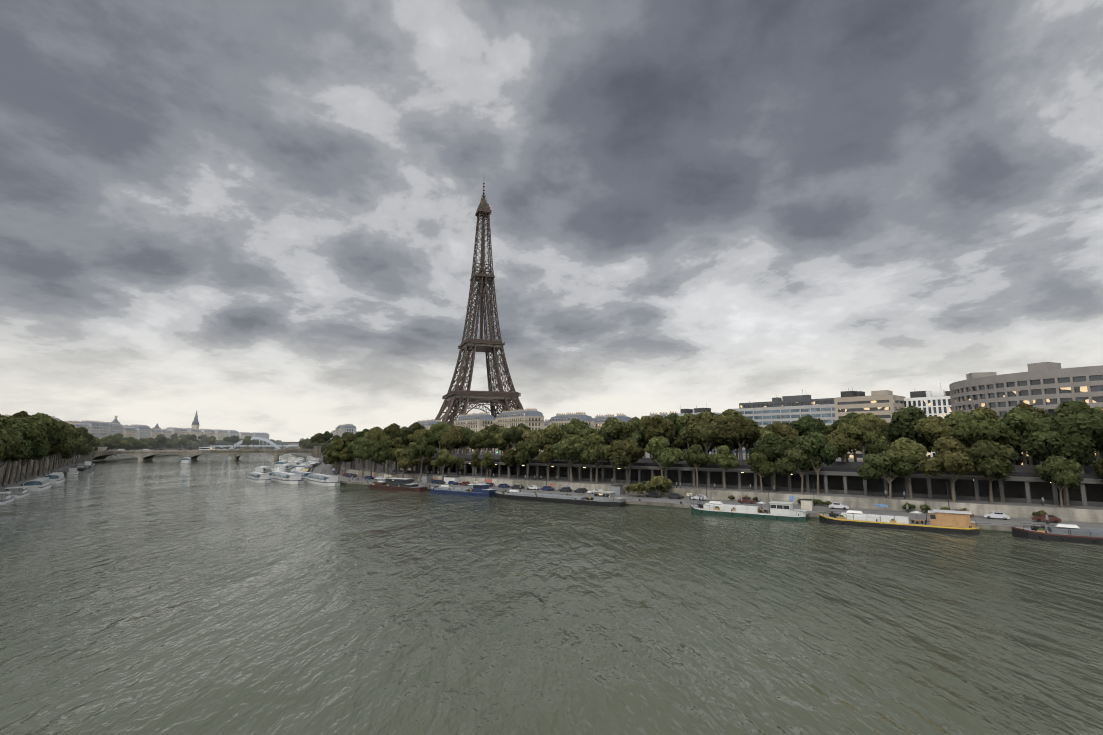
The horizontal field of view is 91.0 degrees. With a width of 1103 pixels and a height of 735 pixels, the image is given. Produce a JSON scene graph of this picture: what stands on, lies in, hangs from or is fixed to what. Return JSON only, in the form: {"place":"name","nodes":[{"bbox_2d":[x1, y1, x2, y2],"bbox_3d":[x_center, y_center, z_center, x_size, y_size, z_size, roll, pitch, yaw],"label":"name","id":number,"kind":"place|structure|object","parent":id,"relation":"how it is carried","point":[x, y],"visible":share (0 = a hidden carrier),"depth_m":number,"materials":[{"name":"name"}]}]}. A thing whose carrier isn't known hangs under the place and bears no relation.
{"place":"outdoors","nodes":[
{"label":"outdoors","id":0,"kind":"place"},
{"bbox_2d":[0,444,301,491],"bbox_3d":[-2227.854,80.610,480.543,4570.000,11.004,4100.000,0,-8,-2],"label":"bank ground","id":1,"kind":"structure","parent":0,"point":[108,458],"depth_m":340.75,"materials":[{"name":"stone"}]},
{"bbox_2d":[0,414,27,460],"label":"tree","id":2,"kind":"object","parent":1,"relation":"on","point":[10,442],"visible":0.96,"depth_m":177.28,"materials":[{"name":"green plant"}]},
{"bbox_2d":[2,419,32,485],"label":"tree","id":3,"kind":"object","parent":1,"relation":"on","point":[20,427],"visible":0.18,"depth_m":200.24,"materials":[{"name":"green plant"}]},
{"bbox_2d":[8,418,47,483],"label":"tree","id":4,"kind":"object","parent":1,"relation":"on","point":[37,438],"visible":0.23,"depth_m":211.06,"materials":[{"name":"green plant"}]},
{"bbox_2d":[19,437,48,480],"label":"tree","id":5,"kind":"object","parent":1,"relation":"on","point":[39,454],"visible":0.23,"depth_m":228.54,"materials":[{"name":"green plant"}]},
{"bbox_2d":[14,412,71,476],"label":"tree","id":6,"kind":"object","parent":1,"relation":"on","point":[56,431],"visible":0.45,"depth_m":255.20,"materials":[{"name":"green plant"}]},
{"bbox_2d":[48,439,75,471],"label":"tree","id":7,"kind":"object","parent":1,"relation":"on","point":[71,444],"visible":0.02,"depth_m":293.56,"materials":[{"name":"green plant"}]},
{"bbox_2d":[63,424,80,466],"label":"tree","id":8,"kind":"object","parent":1,"relation":"on","point":[75,431],"visible":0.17,"depth_m":350.90,"materials":[{"name":"green plant"}]},
{"bbox_2d":[209,437,299,448],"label":"arch bridge","id":9,"kind":"structure","parent":1,"relation":"on","point":[237,444],"depth_m":902.42,"materials":[{"name":"metal"}]},
{"bbox_2d":[6,414,356,440],"bbox_3d":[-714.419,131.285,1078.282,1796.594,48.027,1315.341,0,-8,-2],"label":"skyline blocks","id":10,"kind":"structure","parent":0,"point":[99,430],"depth_m":741.19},
{"bbox_2d":[111,411,199,429],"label":"distant towers","id":11,"kind":"structure","parent":10,"relation":"attached to","point":[195,424],"depth_m":951.97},
{"bbox_2d":[0,453,1102,734],"bbox_3d":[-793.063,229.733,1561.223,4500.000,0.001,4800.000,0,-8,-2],"label":"river water","id":12,"kind":"structure","parent":0,"point":[212,593],"depth_m":54.83,"materials":[{"name":"liquid"}]},
{"bbox_2d":[0,491,13,504],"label":"cruiser","id":13,"kind":"object","parent":12,"relation":"on","point":[5,497],"visible":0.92,"depth_m":157.15,"materials":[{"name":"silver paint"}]},
{"bbox_2d":[4,486,30,497],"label":"cruiser","id":14,"kind":"object","parent":12,"relation":"on","point":[19,491],"visible":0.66,"depth_m":174.69,"materials":[{"name":"white paint"}]},
{"bbox_2d":[23,472,50,490],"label":"boat","id":15,"kind":"object","parent":12,"relation":"on","point":[39,484],"visible":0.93,"depth_m":196.19,"materials":[{"name":"white paint"}]},
{"bbox_2d":[44,472,64,483],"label":"boat","id":16,"kind":"object","parent":12,"relation":"on","point":[56,477],"visible":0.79,"depth_m":230.20,"materials":[{"name":"white paint"}]},
{"bbox_2d":[246,472,270,482],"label":"trip boat","id":17,"kind":"object","parent":12,"relation":"on","point":[257,477],"visible":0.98,"depth_m":235.81,"materials":[{"name":"white paint"}]},
{"bbox_2d":[271,472,304,483],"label":"trip boat","id":18,"kind":"object","parent":12,"relation":"on","point":[287,478],"visible":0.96,"depth_m":232.47,"materials":[{"name":"white paint"}]},
{"bbox_2d":[306,473,339,485],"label":"trip boat","id":19,"kind":"object","parent":12,"relation":"on","point":[323,479],"visible":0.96,"depth_m":221.57,"materials":[{"name":"white paint"}]},
{"bbox_2d":[369,471,426,491],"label":"barge","id":20,"kind":"object","parent":12,"relation":"on","point":[402,484],"visible":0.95,"depth_m":198.58,"materials":[{"name":"red paint"}]},
{"bbox_2d":[428,477,496,496],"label":"blue barge","id":21,"kind":"object","parent":12,"relation":"on","point":[481,490],"visible":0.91,"depth_m":179.03,"materials":[{"name":"blue paint"}]},
{"bbox_2d":[488,489,633,506],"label":"barge","id":22,"kind":"object","parent":12,"relation":"on","point":[606,498],"visible":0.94,"depth_m":155.47,"materials":[{"name":"paint"}]},
{"bbox_2d":[691,492,808,521],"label":"barge","id":23,"kind":"object","parent":12,"relation":"on","point":[777,510],"visible":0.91,"depth_m":127.05,"materials":[{"name":"paint"}]},
{"bbox_2d":[819,499,990,534],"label":"barge","id":24,"kind":"object","parent":12,"relation":"on","point":[951,521],"visible":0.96,"depth_m":109.62,"materials":[{"name":"black paint"}]},
{"bbox_2d":[1004,523,1102,544],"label":"boat","id":25,"kind":"object","parent":12,"relation":"on","point":[1071,533],"visible":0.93,"depth_m":97.05,"materials":[{"name":"black paint"}]},
{"bbox_2d":[0,0,1102,441],"label":"sky","id":26,"kind":"structure","parent":0,"point":[251,216],"materials":[{"name":"grey"}]},
{"bbox_2d":[291,450,1102,533],"bbox_3d":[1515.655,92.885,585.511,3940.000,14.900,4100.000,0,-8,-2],"label":"bank ground","id":27,"kind":"structure","parent":0,"point":[1086,517],"depth_m":143.72,"materials":[{"name":"grey concrete"}]},
{"bbox_2d":[83,443,321,461],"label":"bridge","id":28,"kind":"structure","parent":27,"relation":"on","point":[103,453],"depth_m":479.61,"materials":[{"name":"stone"}]},
{"bbox_2d":[326,439,346,473],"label":"tree","id":29,"kind":"object","parent":27,"relation":"on","point":[339,444],"visible":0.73,"depth_m":272.57,"materials":[{"name":"green plant"}]},
{"bbox_2d":[323,450,352,473],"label":"tree","id":30,"kind":"object","parent":27,"relation":"on","point":[333,458],"visible":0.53,"depth_m":271.12,"materials":[{"name":"green plant"}]},
{"bbox_2d":[339,448,354,472],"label":"tree","id":31,"kind":"object","parent":27,"relation":"on","point":[344,456],"visible":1,"depth_m":265.05,"materials":[{"name":"green plant"}]},
{"bbox_2d":[353,438,370,477],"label":"tree","id":32,"kind":"object","parent":27,"relation":"on","point":[358,449],"visible":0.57,"depth_m":247.19,"materials":[{"name":"green plant"}]},
{"bbox_2d":[359,439,379,475],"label":"tree","id":33,"kind":"object","parent":27,"relation":"on","point":[373,447],"visible":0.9,"depth_m":239.55,"materials":[{"name":"green plant"}]},
{"bbox_2d":[363,427,384,469],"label":"tree","id":34,"kind":"object","parent":27,"relation":"on","point":[378,432],"visible":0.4,"depth_m":267.72,"materials":[{"name":"green plant"}]},
{"bbox_2d":[372,438,397,473],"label":"tree","id":35,"kind":"object","parent":27,"relation":"on","point":[385,453],"visible":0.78,"depth_m":230.58,"materials":[{"name":"green plant"}]},
{"bbox_2d":[383,423,399,439],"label":"tree","id":36,"kind":"object","parent":27,"relation":"on","point":[391,430],"visible":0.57,"depth_m":282.67,"materials":[{"name":"green plant"}]},
{"bbox_2d":[396,427,414,448],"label":"tree","id":37,"kind":"object","parent":27,"relation":"on","point":[403,434],"visible":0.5,"depth_m":268.10,"materials":[{"name":"green plant"}]},
{"bbox_2d":[394,448,420,477],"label":"tree","id":38,"kind":"object","parent":27,"relation":"on","point":[403,459],"visible":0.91,"depth_m":225.78,"materials":[{"name":"green plant"}]},
{"bbox_2d":[408,429,427,443],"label":"tree","id":39,"kind":"object","parent":27,"relation":"on","point":[417,434],"visible":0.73,"depth_m":262.00,"materials":[{"name":"green plant"}]},
{"bbox_2d":[409,436,436,481],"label":"tree","id":40,"kind":"object","parent":27,"relation":"on","point":[423,449],"visible":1,"depth_m":218.95,"materials":[{"name":"green plant"}]},
{"bbox_2d":[430,422,451,449],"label":"tree","id":41,"kind":"object","parent":27,"relation":"on","point":[438,429],"visible":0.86,"depth_m":251.79,"materials":[{"name":"green plant"}]},
{"bbox_2d":[430,448,457,479],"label":"tree","id":42,"kind":"object","parent":27,"relation":"on","point":[444,457],"visible":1,"depth_m":212.30,"materials":[{"name":"green plant"}]},
{"bbox_2d":[438,426,463,453],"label":"tree","id":43,"kind":"object","parent":27,"relation":"on","point":[452,436],"visible":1,"depth_m":246.14,"materials":[{"name":"green plant"}]},
{"bbox_2d":[470,451,479,476],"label":"tree","id":44,"kind":"object","parent":27,"relation":"on","point":[475,461],"visible":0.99,"depth_m":212.27,"materials":[{"name":"green plant"}]},
{"bbox_2d":[435,183,523,424],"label":"lattice tower","id":45,"kind":"structure","parent":27,"relation":"on","point":[456,396],"depth_m":624.13,"materials":[{"name":"metal"}]},
{"bbox_2d":[475,429,495,454],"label":"tree","id":46,"kind":"object","parent":27,"relation":"on","point":[482,436],"visible":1,"depth_m":235.69,"materials":[{"name":"green plant"}]},
{"bbox_2d":[479,452,494,477],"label":"tree","id":47,"kind":"object","parent":27,"relation":"on","point":[488,462],"visible":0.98,"depth_m":208.53,"materials":[{"name":"green plant"}]},
{"bbox_2d":[500,448,518,478],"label":"tree","id":48,"kind":"object","parent":27,"relation":"on","point":[508,457],"visible":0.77,"depth_m":201.19,"materials":[{"name":"green plant"}]},
{"bbox_2d":[502,426,523,448],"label":"tree","id":49,"kind":"object","parent":27,"relation":"on","point":[513,433],"visible":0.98,"depth_m":226.30,"materials":[{"name":"green plant"}]},
{"bbox_2d":[3,437,1044,528],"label":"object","id":50,"kind":"object","parent":27,"relation":"on","point":[1043,526],"visible":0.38,"depth_m":186.39,"materials":[{"name":"metal"}]},
{"bbox_2d":[514,439,538,479],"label":"tree","id":51,"kind":"object","parent":27,"relation":"on","point":[527,450],"visible":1,"depth_m":194.34,"materials":[{"name":"green plant"}]},
{"bbox_2d":[535,444,555,480],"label":"tree","id":52,"kind":"object","parent":27,"relation":"on","point":[546,456],"visible":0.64,"depth_m":192.33,"materials":[{"name":"green plant"}]},
{"bbox_2d":[417,408,676,452],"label":"buildings","id":53,"kind":"structure","parent":27,"relation":"on","point":[533,419],"depth_m":383.80,"materials":[{"name":"stone"}]},
{"bbox_2d":[533,423,567,449],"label":"tree","id":54,"kind":"object","parent":27,"relation":"on","point":[554,433],"visible":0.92,"depth_m":212.95,"materials":[{"name":"green plant"}]},
{"bbox_2d":[550,434,593,481],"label":"tree","id":55,"kind":"object","parent":27,"relation":"on","point":[573,447],"visible":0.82,"depth_m":184.16,"materials":[{"name":"green plant"}]},
{"bbox_2d":[565,418,588,429],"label":"tree","id":56,"kind":"object","parent":27,"relation":"on","point":[578,424],"visible":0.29,"depth_m":251.43,"materials":[{"name":"green plant"}]},
{"bbox_2d":[580,433,612,482],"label":"tree","id":57,"kind":"object","parent":27,"relation":"on","point":[596,450],"visible":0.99,"depth_m":179.98,"materials":[{"name":"green plant"}]},
{"bbox_2d":[384,474,813,510],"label":"quay kiosks","id":58,"kind":"object","parent":27,"relation":"on","point":[806,504],"visible":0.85,"depth_m":169.09,"materials":[{"name":"white paint"}]},
{"bbox_2d":[599,417,624,443],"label":"tree","id":59,"kind":"object","parent":27,"relation":"on","point":[611,428],"visible":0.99,"depth_m":197.48,"materials":[{"name":"green plant"}]},
{"bbox_2d":[609,437,644,484],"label":"tree","id":60,"kind":"object","parent":27,"relation":"on","point":[627,451],"visible":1,"depth_m":170.97,"materials":[{"name":"green plant"}]},
{"bbox_2d":[621,420,644,442],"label":"tree","id":61,"kind":"object","parent":27,"relation":"on","point":[636,435],"visible":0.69,"depth_m":194.58,"materials":[{"name":"green plant"}]},
{"bbox_2d":[623,417,646,440],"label":"tree","id":62,"kind":"object","parent":27,"relation":"on","point":[643,424],"visible":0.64,"depth_m":195.09,"materials":[{"name":"green plant"}]},
{"bbox_2d":[624,482,649,496],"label":"tree","id":63,"kind":"object","parent":27,"relation":"on","point":[639,487],"visible":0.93,"depth_m":161.08,"materials":[{"name":"green plant"}]},
{"bbox_2d":[645,475,673,497],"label":"tree","id":64,"kind":"object","parent":27,"relation":"on","point":[661,484],"visible":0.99,"depth_m":159.21,"materials":[{"name":"green plant"}]},
{"bbox_2d":[644,415,675,441],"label":"tree","id":65,"kind":"object","parent":27,"relation":"on","point":[660,425],"visible":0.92,"depth_m":190.02,"materials":[{"name":"green plant"}]},
{"bbox_2d":[644,436,684,476],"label":"tree","id":66,"kind":"object","parent":27,"relation":"on","point":[660,450],"visible":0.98,"depth_m":167.80,"materials":[{"name":"green plant"}]},
{"bbox_2d":[659,413,679,447],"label":"tree","id":67,"kind":"object","parent":27,"relation":"on","point":[672,417],"visible":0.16,"depth_m":195.83,"materials":[{"name":"green plant"}]},
{"bbox_2d":[676,413,694,448],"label":"tree","id":68,"kind":"object","parent":27,"relation":"on","point":[679,422],"visible":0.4,"depth_m":184.16,"materials":[{"name":"green plant"}]},
{"bbox_2d":[673,432,711,452],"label":"tree","id":69,"kind":"object","parent":27,"relation":"on","point":[678,442],"visible":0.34,"depth_m":188.76,"materials":[{"name":"green plant"}]},
{"bbox_2d":[683,444,709,487],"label":"tree","id":70,"kind":"object","parent":27,"relation":"on","point":[694,456],"visible":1,"depth_m":161.96,"materials":[{"name":"green plant"}]},
{"bbox_2d":[683,410,727,453],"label":"tree","id":71,"kind":"object","parent":27,"relation":"on","point":[706,427],"visible":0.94,"depth_m":178.49,"materials":[{"name":"green plant"}]},
{"bbox_2d":[708,445,738,489],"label":"tree","id":72,"kind":"object","parent":27,"relation":"on","point":[726,458],"visible":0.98,"depth_m":157.35,"materials":[{"name":"green plant"}]},
{"bbox_2d":[722,409,746,452],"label":"tree","id":73,"kind":"object","parent":27,"relation":"on","point":[730,415],"visible":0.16,"depth_m":192.50,"materials":[{"name":"green plant"}]},
{"bbox_2d":[723,416,758,459],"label":"tree","id":74,"kind":"object","parent":27,"relation":"on","point":[737,428],"visible":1,"depth_m":173.57,"materials":[{"name":"green plant"}]},
{"bbox_2d":[731,418,761,458],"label":"tree","id":75,"kind":"object","parent":27,"relation":"on","point":[748,442],"visible":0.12,"depth_m":178.71,"materials":[{"name":"green plant"}]},
{"bbox_2d":[392,458,1102,506],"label":"embankment","id":76,"kind":"structure","parent":27,"relation":"on","point":[1024,487],"depth_m":152.00,"materials":[{"name":"concrete"}]},
{"bbox_2d":[745,451,776,492],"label":"tree","id":77,"kind":"object","parent":27,"relation":"on","point":[759,463],"visible":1,"depth_m":150.15,"materials":[{"name":"green plant"}]},
{"bbox_2d":[749,433,795,490],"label":"tree","id":78,"kind":"object","parent":27,"relation":"on","point":[772,447],"visible":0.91,"depth_m":150.80,"materials":[{"name":"green plant"}]},
{"bbox_2d":[771,422,798,441],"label":"tree","id":79,"kind":"object","parent":27,"relation":"on","point":[782,430],"visible":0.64,"depth_m":173.72,"materials":[{"name":"green plant"}]},
{"bbox_2d":[775,445,821,492],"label":"tree","id":80,"kind":"object","parent":27,"relation":"on","point":[785,462],"visible":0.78,"depth_m":145.50,"materials":[{"name":"green plant"}]},
{"bbox_2d":[790,416,825,436],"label":"tree","id":81,"kind":"object","parent":27,"relation":"on","point":[804,425],"visible":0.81,"depth_m":175.77,"materials":[{"name":"green plant"}]},
{"bbox_2d":[666,383,951,459],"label":"buildings","id":82,"kind":"structure","parent":27,"relation":"on","point":[883,404],"depth_m":250.97,"materials":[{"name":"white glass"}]},
{"bbox_2d":[795,432,837,493],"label":"tree","id":83,"kind":"object","parent":27,"relation":"on","point":[812,444],"visible":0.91,"depth_m":144.41,"materials":[{"name":"green plant"}]},
{"bbox_2d":[822,418,849,461],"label":"tree","id":84,"kind":"object","parent":27,"relation":"on","point":[828,429],"visible":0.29,"depth_m":181.92,"materials":[{"name":"green plant"}]},
{"bbox_2d":[824,430,861,461],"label":"tree","id":85,"kind":"object","parent":27,"relation":"on","point":[842,443],"visible":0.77,"depth_m":154.33,"materials":[{"name":"green plant"}]},
{"bbox_2d":[836,412,882,461],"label":"tree","id":86,"kind":"object","parent":27,"relation":"on","point":[863,429],"visible":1,"depth_m":154.54,"materials":[{"name":"green plant"}]},
{"bbox_2d":[857,436,890,454],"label":"tree","id":87,"kind":"object","parent":27,"relation":"on","point":[881,446],"visible":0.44,"depth_m":163.90,"materials":[{"name":"green plant"}]},
{"bbox_2d":[857,451,913,498],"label":"tree","id":88,"kind":"object","parent":27,"relation":"on","point":[878,466],"visible":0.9,"depth_m":132.76,"materials":[{"name":"green plant"}]},
{"bbox_2d":[876,421,897,442],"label":"tree","id":89,"kind":"object","parent":27,"relation":"on","point":[881,425],"visible":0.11,"depth_m":173.78,"materials":[{"name":"green plant"}]},
{"bbox_2d":[884,405,927,443],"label":"tree","id":90,"kind":"object","parent":27,"relation":"on","point":[902,423],"visible":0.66,"depth_m":160.62,"materials":[{"name":"green plant"}]},
{"bbox_2d":[885,437,932,498],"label":"tree","id":91,"kind":"object","parent":27,"relation":"on","point":[907,450],"visible":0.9,"depth_m":131.54,"materials":[{"name":"green plant"}]},
{"bbox_2d":[914,416,956,444],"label":"tree","id":92,"kind":"object","parent":27,"relation":"on","point":[932,429],"visible":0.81,"depth_m":145.12,"materials":[{"name":"green plant"}]},
{"bbox_2d":[917,436,975,501],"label":"tree","id":93,"kind":"object","parent":27,"relation":"on","point":[951,456],"visible":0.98,"depth_m":125.62,"materials":[{"name":"green plant"}]},
{"bbox_2d":[944,410,1024,451],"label":"tree","id":94,"kind":"object","parent":27,"relation":"on","point":[970,428],"visible":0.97,"depth_m":137.01,"materials":[{"name":"green plant"}]},
{"bbox_2d":[969,406,1000,420],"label":"tree","id":95,"kind":"object","parent":27,"relation":"on","point":[988,412],"visible":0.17,"depth_m":151.82,"materials":[{"name":"green plant"}]},
{"bbox_2d":[966,439,1018,502],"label":"tree","id":96,"kind":"object","parent":27,"relation":"on","point":[989,458],"visible":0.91,"depth_m":122.25,"materials":[{"name":"green plant"}]},
{"bbox_2d":[983,511,1009,519],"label":"car","id":97,"kind":"object","parent":27,"relation":"on","point":[993,514],"visible":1,"depth_m":115.06,"materials":[{"name":"silver paint"}]},
{"bbox_2d":[997,406,1042,464],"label":"tree","id":98,"kind":"object","parent":27,"relation":"on","point":[1013,417],"visible":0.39,"depth_m":140.53,"materials":[{"name":"green plant"}]},
{"bbox_2d":[949,362,1102,465],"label":"building","id":99,"kind":"structure","parent":27,"relation":"on","point":[1049,387],"depth_m":162.31,"materials":[{"name":"concrete"}]},
{"bbox_2d":[1015,403,1049,464],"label":"tree","id":100,"kind":"object","parent":27,"relation":"on","point":[1038,411],"visible":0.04,"depth_m":152.56,"materials":[{"name":"green plant"}]},
{"bbox_2d":[1021,415,1044,463],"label":"tree","id":101,"kind":"object","parent":27,"relation":"on","point":[1028,421],"visible":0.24,"depth_m":133.78,"materials":[{"name":"green plant"}]},
{"bbox_2d":[1032,514,1061,522],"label":"car","id":102,"kind":"object","parent":27,"relation":"on","point":[1053,518],"visible":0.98,"depth_m":110.63,"materials":[{"name":"red paint"}]},
{"bbox_2d":[1020,425,1096,505],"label":"tree","id":103,"kind":"object","parent":27,"relation":"on","point":[1040,445],"visible":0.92,"depth_m":117.61,"materials":[{"name":"green plant"}]},
{"bbox_2d":[1033,455,1083,506],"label":"tree","id":104,"kind":"object","parent":27,"relation":"on","point":[1059,471],"visible":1,"depth_m":114.66,"materials":[{"name":"green plant"}]},
{"bbox_2d":[1031,400,1102,473],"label":"tree","id":105,"kind":"object","parent":27,"relation":"on","point":[1070,416],"visible":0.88,"depth_m":118.27,"materials":[{"name":"green plant"}]},
{"bbox_2d":[1093,452,1102,481],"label":"tree","id":106,"kind":"object","parent":27,"relation":"on","point":[1098,466],"visible":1,"depth_m":115.33,"materials":[{"name":"green plant"}]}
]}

